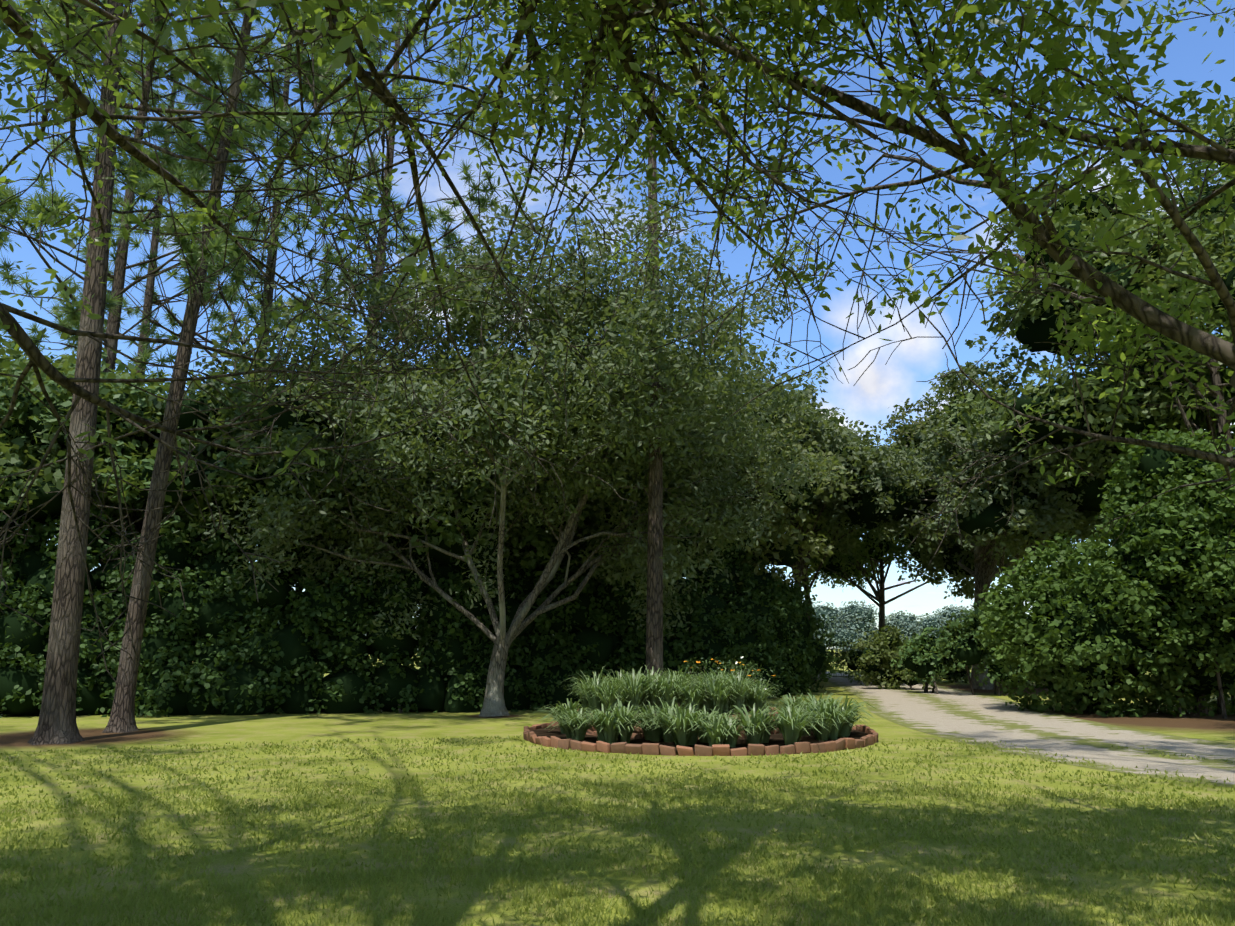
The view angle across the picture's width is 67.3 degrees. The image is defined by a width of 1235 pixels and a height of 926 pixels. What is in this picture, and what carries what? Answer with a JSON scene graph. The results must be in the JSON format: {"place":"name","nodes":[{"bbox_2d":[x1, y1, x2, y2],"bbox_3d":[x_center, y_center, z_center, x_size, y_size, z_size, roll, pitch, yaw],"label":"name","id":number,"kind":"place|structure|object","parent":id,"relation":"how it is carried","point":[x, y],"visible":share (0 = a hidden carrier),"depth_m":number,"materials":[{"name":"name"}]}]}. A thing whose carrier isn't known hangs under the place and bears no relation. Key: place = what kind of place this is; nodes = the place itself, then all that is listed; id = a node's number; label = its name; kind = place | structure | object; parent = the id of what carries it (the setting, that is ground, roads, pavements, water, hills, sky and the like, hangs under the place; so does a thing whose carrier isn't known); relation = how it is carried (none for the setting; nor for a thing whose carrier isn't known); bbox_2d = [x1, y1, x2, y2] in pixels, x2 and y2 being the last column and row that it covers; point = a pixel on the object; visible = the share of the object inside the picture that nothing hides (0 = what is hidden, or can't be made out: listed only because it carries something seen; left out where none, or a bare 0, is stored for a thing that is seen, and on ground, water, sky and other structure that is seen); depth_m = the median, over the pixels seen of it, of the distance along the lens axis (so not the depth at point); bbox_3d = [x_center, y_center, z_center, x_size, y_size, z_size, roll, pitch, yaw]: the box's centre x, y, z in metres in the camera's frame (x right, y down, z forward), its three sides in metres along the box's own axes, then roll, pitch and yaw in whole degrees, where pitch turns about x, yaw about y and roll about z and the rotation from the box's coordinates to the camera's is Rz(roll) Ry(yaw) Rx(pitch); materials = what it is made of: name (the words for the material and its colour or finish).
{"place":"outdoors","nodes":[
{"label":"outdoors","id":0,"kind":"place"},
{"bbox_2d":[0,393,65,524],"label":"tree","id":1,"kind":"object","parent":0,"point":[53,507],"visible":0.27,"depth_m":25.83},
{"bbox_2d":[0,649,1234,925],"bbox_3d":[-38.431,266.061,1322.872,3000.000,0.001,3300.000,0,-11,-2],"label":"lawn","id":2,"kind":"structure","parent":0,"point":[170,731],"depth_m":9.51,"materials":[{"name":"green plant"}]},
{"bbox_2d":[0,338,134,545],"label":"tree","id":3,"kind":"object","parent":2,"relation":"on","point":[46,474],"visible":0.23,"depth_m":25.95,"materials":[{"name":"green plant"}]},
{"bbox_2d":[0,335,149,544],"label":"tree","id":4,"kind":"object","parent":2,"relation":"on","point":[62,356],"depth_m":35.30,"materials":[{"name":"green plant"}]},
{"bbox_2d":[0,389,257,533],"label":"tree","id":5,"kind":"object","parent":2,"relation":"on","point":[194,479],"visible":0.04,"depth_m":26.08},
{"bbox_2d":[0,348,277,565],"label":"tree","id":6,"kind":"object","parent":2,"relation":"on","point":[113,391],"depth_m":26.20,"materials":[{"name":"green plant"}]},
{"bbox_2d":[0,14,304,386],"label":"pine","id":7,"kind":"object","parent":2,"relation":"on","point":[34,330],"depth_m":41.86,"materials":[{"name":"green plant"}]},
{"bbox_2d":[0,0,332,571],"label":"pine","id":8,"kind":"object","parent":2,"relation":"on","point":[202,53],"depth_m":32.54,"materials":[{"name":"green plant"}]},
{"bbox_2d":[0,0,332,744],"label":"pine","id":9,"kind":"object","parent":2,"relation":"on","point":[57,723],"depth_m":18.49,"materials":[{"name":"brown plant"}]},
{"bbox_2d":[0,0,402,732],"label":"pine","id":10,"kind":"object","parent":2,"relation":"on","point":[122,718],"depth_m":20.98,"materials":[{"name":"green plant"}]},
{"bbox_2d":[53,0,384,545],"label":"pine","id":11,"kind":"object","parent":2,"relation":"on","point":[236,276],"depth_m":35.21,"materials":[{"name":"green plant"}]},
{"bbox_2d":[119,346,325,563],"bbox_3d":[-13.483,2.764,38.388,14.219,13.066,14.504,0,-11,-2],"label":"tree","id":12,"kind":"object","parent":2,"relation":"on","point":[223,363],"depth_m":33.98,"materials":[{"name":"green plant"}]},
{"bbox_2d":[238,383,325,531],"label":"tree","id":13,"kind":"object","parent":2,"relation":"on","point":[263,399],"visible":0.02,"depth_m":34.71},
{"bbox_2d":[160,389,431,553],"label":"tree","id":14,"kind":"object","parent":2,"relation":"on","point":[188,419],"visible":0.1,"depth_m":27.20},
{"bbox_2d":[114,345,478,598],"bbox_3d":[-9.907,1.723,29.250,11.810,11.478,11.398,0,-11,-2],"label":"tree","id":15,"kind":"object","parent":2,"relation":"on","point":[157,404],"depth_m":26.54,"materials":[{"name":"green plant"}]},
{"bbox_2d":[262,0,542,555],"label":"pine","id":16,"kind":"object","parent":2,"relation":"on","point":[443,216],"depth_m":32.82,"materials":[{"name":"green plant"}]},
{"bbox_2d":[0,499,840,717],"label":"camellia hedge","id":17,"kind":"object","parent":2,"relation":"on","point":[436,695],"visible":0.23,"depth_m":25.26,"materials":[{"name":"green plant"}]},
{"bbox_2d":[258,336,604,666],"bbox_3d":[-6.016,1.442,29.796,12.144,12.290,10.079,0,-11,-2],"label":"tree","id":18,"kind":"object","parent":2,"relation":"on","point":[449,537],"depth_m":26.53,"materials":[{"name":"green plant"}]},
{"bbox_2d":[351,372,568,571],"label":"tree","id":19,"kind":"object","parent":2,"relation":"on","point":[443,559],"visible":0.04,"depth_m":27.01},
{"bbox_2d":[166,160,858,716],"bbox_3d":[-2.611,-0.120,25.792,19.557,13.784,14.875,0,-11,-2],"label":"tree","id":20,"kind":"object","parent":2,"relation":"on","point":[594,410],"depth_m":23.82,"materials":[{"name":"green plant"}]},
{"bbox_2d":[485,428,711,569],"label":"tree","id":21,"kind":"object","parent":2,"relation":"on","point":[614,525],"depth_m":32.70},
{"bbox_2d":[0,0,1205,701],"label":"tree","id":22,"kind":"object","parent":2,"relation":"on","point":[82,102],"depth_m":7.09,"materials":[{"name":"green plant"}]},
{"bbox_2d":[449,382,767,572],"bbox_3d":[-1.678,2.506,33.763,14.299,11.703,14.704,0,-11,-2],"label":"tree","id":23,"kind":"object","parent":2,"relation":"on","point":[607,508],"depth_m":31.89,"materials":[{"name":"green plant"}]},
{"bbox_2d":[516,0,786,677],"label":"pine","id":24,"kind":"object","parent":2,"relation":"on","point":[654,636],"depth_m":24.00,"materials":[{"name":"brown plant"}]},
{"bbox_2d":[278,600,1028,651],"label":"trees","id":25,"kind":"object","parent":2,"relation":"on","point":[839,626],"visible":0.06,"depth_m":398.21,"materials":[{"name":"green plant"}]},
{"bbox_2d":[646,345,712,582],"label":"grove tree","id":26,"kind":"object","parent":2,"relation":"on","point":[676,357],"depth_m":46.26,"materials":[{"name":"green plant"}]},
{"bbox_2d":[523,707,877,755],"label":"flower bed bricks","id":27,"kind":"object","parent":2,"relation":"on","point":[870,738],"visible":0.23,"depth_m":15.29,"materials":[{"name":"brown brick"}]},
{"bbox_2d":[523,665,898,746],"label":"flower bed strap leaves","id":28,"kind":"object","parent":2,"relation":"on","point":[715,695],"visible":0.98,"depth_m":16.87,"materials":[{"name":"green plant"}]},
{"bbox_2d":[585,382,858,587],"bbox_3d":[3.401,3.108,35.942,10.742,11.428,12.053,0,-11,-2],"label":"tree","id":29,"kind":"object","parent":2,"relation":"on","point":[811,544],"depth_m":34.42,"materials":[{"name":"green plant"}]},
{"bbox_2d":[694,451,817,566],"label":"tree","id":30,"kind":"object","parent":2,"relation":"on","point":[787,559],"visible":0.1,"depth_m":33.78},
{"bbox_2d":[727,400,816,479],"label":"grove tree","id":31,"kind":"object","parent":2,"relation":"on","point":[774,422],"depth_m":37.07,"materials":[{"name":"green plant"}]},
{"bbox_2d":[696,364,858,509],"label":"grove tree","id":32,"kind":"object","parent":2,"relation":"on","point":[825,425],"visible":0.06,"depth_m":38.56,"materials":[{"name":"green plant"}]},
{"bbox_2d":[758,406,867,525],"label":"grove tree","id":33,"kind":"object","parent":2,"relation":"on","point":[859,468],"depth_m":40.36,"materials":[{"name":"green plant"}]},
{"bbox_2d":[776,479,851,530],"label":"grove tree","id":34,"kind":"object","parent":2,"relation":"on","point":[823,515],"depth_m":45.31,"materials":[{"name":"green plant"}]},
{"bbox_2d":[812,642,832,679],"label":"shrub","id":35,"kind":"object","parent":2,"relation":"on","point":[824,666],"depth_m":48.81,"materials":[{"name":"green plant"}]},
{"bbox_2d":[804,511,850,536],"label":"grove tree","id":36,"kind":"object","parent":2,"relation":"on","point":[819,532],"depth_m":51.73,"materials":[{"name":"green plant"}]},
{"bbox_2d":[816,641,839,677],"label":"shrub","id":37,"kind":"object","parent":2,"relation":"on","point":[832,652],"depth_m":53.60,"materials":[{"name":"green plant"}]},
{"bbox_2d":[422,0,1234,564],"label":"tree","id":38,"kind":"object","parent":2,"relation":"on","point":[1061,94],"depth_m":7.14,"materials":[{"name":"green plant"}]},
{"bbox_2d":[807,447,865,512],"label":"grove tree","id":39,"kind":"object","parent":2,"relation":"on","point":[848,466],"depth_m":41.89,"materials":[{"name":"green plant"}]},
{"bbox_2d":[780,407,907,590],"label":"grove tree","id":40,"kind":"object","parent":2,"relation":"on","point":[857,450],"depth_m":42.14,"materials":[{"name":"green plant"}]},
{"bbox_2d":[790,515,905,586],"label":"grove tree","id":41,"kind":"object","parent":2,"relation":"on","point":[824,533],"depth_m":53.80,"materials":[{"name":"green plant"}]},
{"bbox_2d":[785,417,912,680],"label":"grove tree","id":42,"kind":"object","parent":2,"relation":"on","point":[850,528],"depth_m":50.25,"materials":[{"name":"green plant"}]},
{"bbox_2d":[785,516,946,577],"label":"shade tree","id":43,"kind":"object","parent":2,"relation":"on","point":[831,566],"visible":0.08,"depth_m":58.17,"materials":[{"name":"green plant"}]},
{"bbox_2d":[846,650,887,681],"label":"shade shrub","id":44,"kind":"object","parent":2,"relation":"on","point":[852,667],"visible":0.1,"depth_m":43.34,"materials":[{"name":"green plant"}]},
{"bbox_2d":[833,624,903,684],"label":"shrub","id":45,"kind":"object","parent":2,"relation":"on","point":[846,655],"depth_m":43.37,"materials":[{"name":"green plant"}]},
{"bbox_2d":[766,515,997,631],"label":"tree","id":46,"kind":"object","parent":2,"relation":"on","point":[899,549],"depth_m":59.41,"materials":[{"name":"green plant"}]},
{"bbox_2d":[857,632,921,686],"bbox_3d":[11.575,8.348,39.494,2.699,2.266,2.226,0,-11,-2],"label":"shade shrub","id":47,"kind":"object","parent":2,"relation":"on","point":[889,677],"visible":0.19,"depth_m":39.28,"materials":[{"name":"green plant"}]},
{"bbox_2d":[849,625,942,689],"bbox_3d":[11.840,8.377,39.433,3.830,3.006,3.405,0,-11,-2],"label":"shrub","id":48,"kind":"object","parent":2,"relation":"on","point":[885,656],"depth_m":39.19,"materials":[{"name":"green plant"}]},
{"bbox_2d":[896,635,934,680],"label":"shrub","id":49,"kind":"object","parent":2,"relation":"on","point":[906,639],"depth_m":49.94,"materials":[{"name":"green plant"}]},
{"bbox_2d":[903,636,942,677],"bbox_3d":[11.915,7.533,36.040,1.607,1.599,1.341,0,-11,-2],"label":"shade shrub","id":50,"kind":"object","parent":2,"relation":"on","point":[921,670],"visible":0.52,"depth_m":35.52,"materials":[{"name":"green plant"}]},
{"bbox_2d":[929,615,971,682],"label":"shrub","id":51,"kind":"object","parent":2,"relation":"on","point":[951,661],"depth_m":45.85,"materials":[{"name":"green plant"}]},
{"bbox_2d":[939,629,969,679],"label":"shade shrub","id":52,"kind":"object","parent":2,"relation":"on","point":[961,672],"visible":0.08,"depth_m":46.00,"materials":[{"name":"green plant"}]},
{"bbox_2d":[931,593,1034,695],"bbox_3d":[13.538,6.628,34.158,3.984,3.793,2.652,0,-11,-2],"label":"shrub","id":53,"kind":"object","parent":2,"relation":"on","point":[967,628],"depth_m":33.93,"materials":[{"name":"green plant"}]},
{"bbox_2d":[949,608,1021,683],"bbox_3d":[13.579,6.741,34.294,2.560,2.958,1.578,0,-11,-2],"label":"shade shrub","id":54,"kind":"object","parent":2,"relation":"on","point":[972,656],"visible":0.19,"depth_m":33.84,"materials":[{"name":"green plant"}]},
{"bbox_2d":[844,391,1131,577],"bbox_3d":[16.349,0.841,40.546,11.036,7.594,13.362,0,-11,-2],"label":"tree","id":55,"kind":"object","parent":2,"relation":"on","point":[985,519],"visible":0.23,"depth_m":36.86,"materials":[{"name":"green plant"}]},
{"bbox_2d":[873,368,1111,680],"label":"tree","id":56,"kind":"object","parent":2,"relation":"on","point":[902,431],"depth_m":50.96,"materials":[{"name":"green plant"}]},
{"bbox_2d":[904,394,1080,560],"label":"shade tree","id":57,"kind":"object","parent":2,"relation":"on","point":[906,436],"depth_m":51.70,"materials":[{"name":"green plant"}]},
{"bbox_2d":[811,359,1199,689],"bbox_3d":[16.017,2.740,40.015,14.457,13.730,16.609,0,-11,-2],"label":"tree","id":58,"kind":"object","parent":2,"relation":"on","point":[925,465],"depth_m":37.26,"materials":[{"name":"green plant"}]},
{"bbox_2d":[996,643,1045,687],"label":"shrub","id":59,"kind":"object","parent":2,"relation":"on","point":[1028,684],"depth_m":40.29,"materials":[{"name":"green plant"}]},
{"bbox_2d":[936,98,1234,478],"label":"tree","id":60,"kind":"object","parent":2,"relation":"on","point":[1163,277],"depth_m":32.01,"materials":[{"name":"green plant"}]},
{"bbox_2d":[976,424,1234,718],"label":"shrub","id":61,"kind":"object","parent":2,"relation":"on","point":[1040,583],"depth_m":23.53,"materials":[{"name":"green plant"}]},
{"bbox_2d":[992,157,1234,453],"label":"tree","id":62,"kind":"object","parent":2,"relation":"on","point":[1203,424],"depth_m":35.39,"materials":[{"name":"green plant"}]},
{"bbox_2d":[1003,124,1234,446],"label":"shade tree","id":63,"kind":"object","parent":2,"relation":"on","point":[1038,330],"visible":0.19,"depth_m":33.03,"materials":[{"name":"green plant"}]},
{"bbox_2d":[1054,184,1234,438],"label":"shade tree","id":64,"kind":"object","parent":2,"relation":"on","point":[1199,415],"visible":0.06,"depth_m":36.10,"materials":[{"name":"green plant"}]},
{"bbox_2d":[0,0,1234,648],"label":"sky","id":65,"kind":"structure","parent":0,"point":[881,387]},
{"bbox_2d":[533,702,867,750],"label":"flower bed soil","id":66,"kind":"structure","parent":0,"point":[775,739],"depth_m":17.00,"materials":[{"name":"brown soil"}]},
{"bbox_2d":[677,656,775,692],"bbox_3d":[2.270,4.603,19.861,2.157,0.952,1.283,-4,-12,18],"label":"flowering plants","id":67,"kind":"object","parent":66,"relation":"on","point":[736,671],"visible":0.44,"depth_m":19.77,"materials":[{"name":"green plant"}]},
{"bbox_2d":[817,671,1234,786],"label":"driveway gravel","id":68,"kind":"structure","parent":0,"point":[954,714],"depth_m":18.52,"materials":[{"name":"beige gravel"}]},
{"bbox_2d":[821,649,862,676],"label":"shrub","id":69,"kind":"object","parent":68,"relation":"on","point":[838,667],"visible":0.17,"depth_m":52.01,"materials":[{"name":"green plant"}]},
{"bbox_2d":[890,625,955,693],"bbox_3d":[11.846,7.627,36.012,2.418,2.591,2.012,0,-11,-2],"label":"shrub","id":70,"kind":"object","parent":68,"relation":"on","point":[915,648],"depth_m":35.71,"materials":[{"name":"green plant"}]},
{"bbox_2d":[1216,693,1234,705],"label":"shrub","id":71,"kind":"object","parent":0,"point":[1228,696],"depth_m":25.09,"materials":[{"name":"green plant"}]}
]}

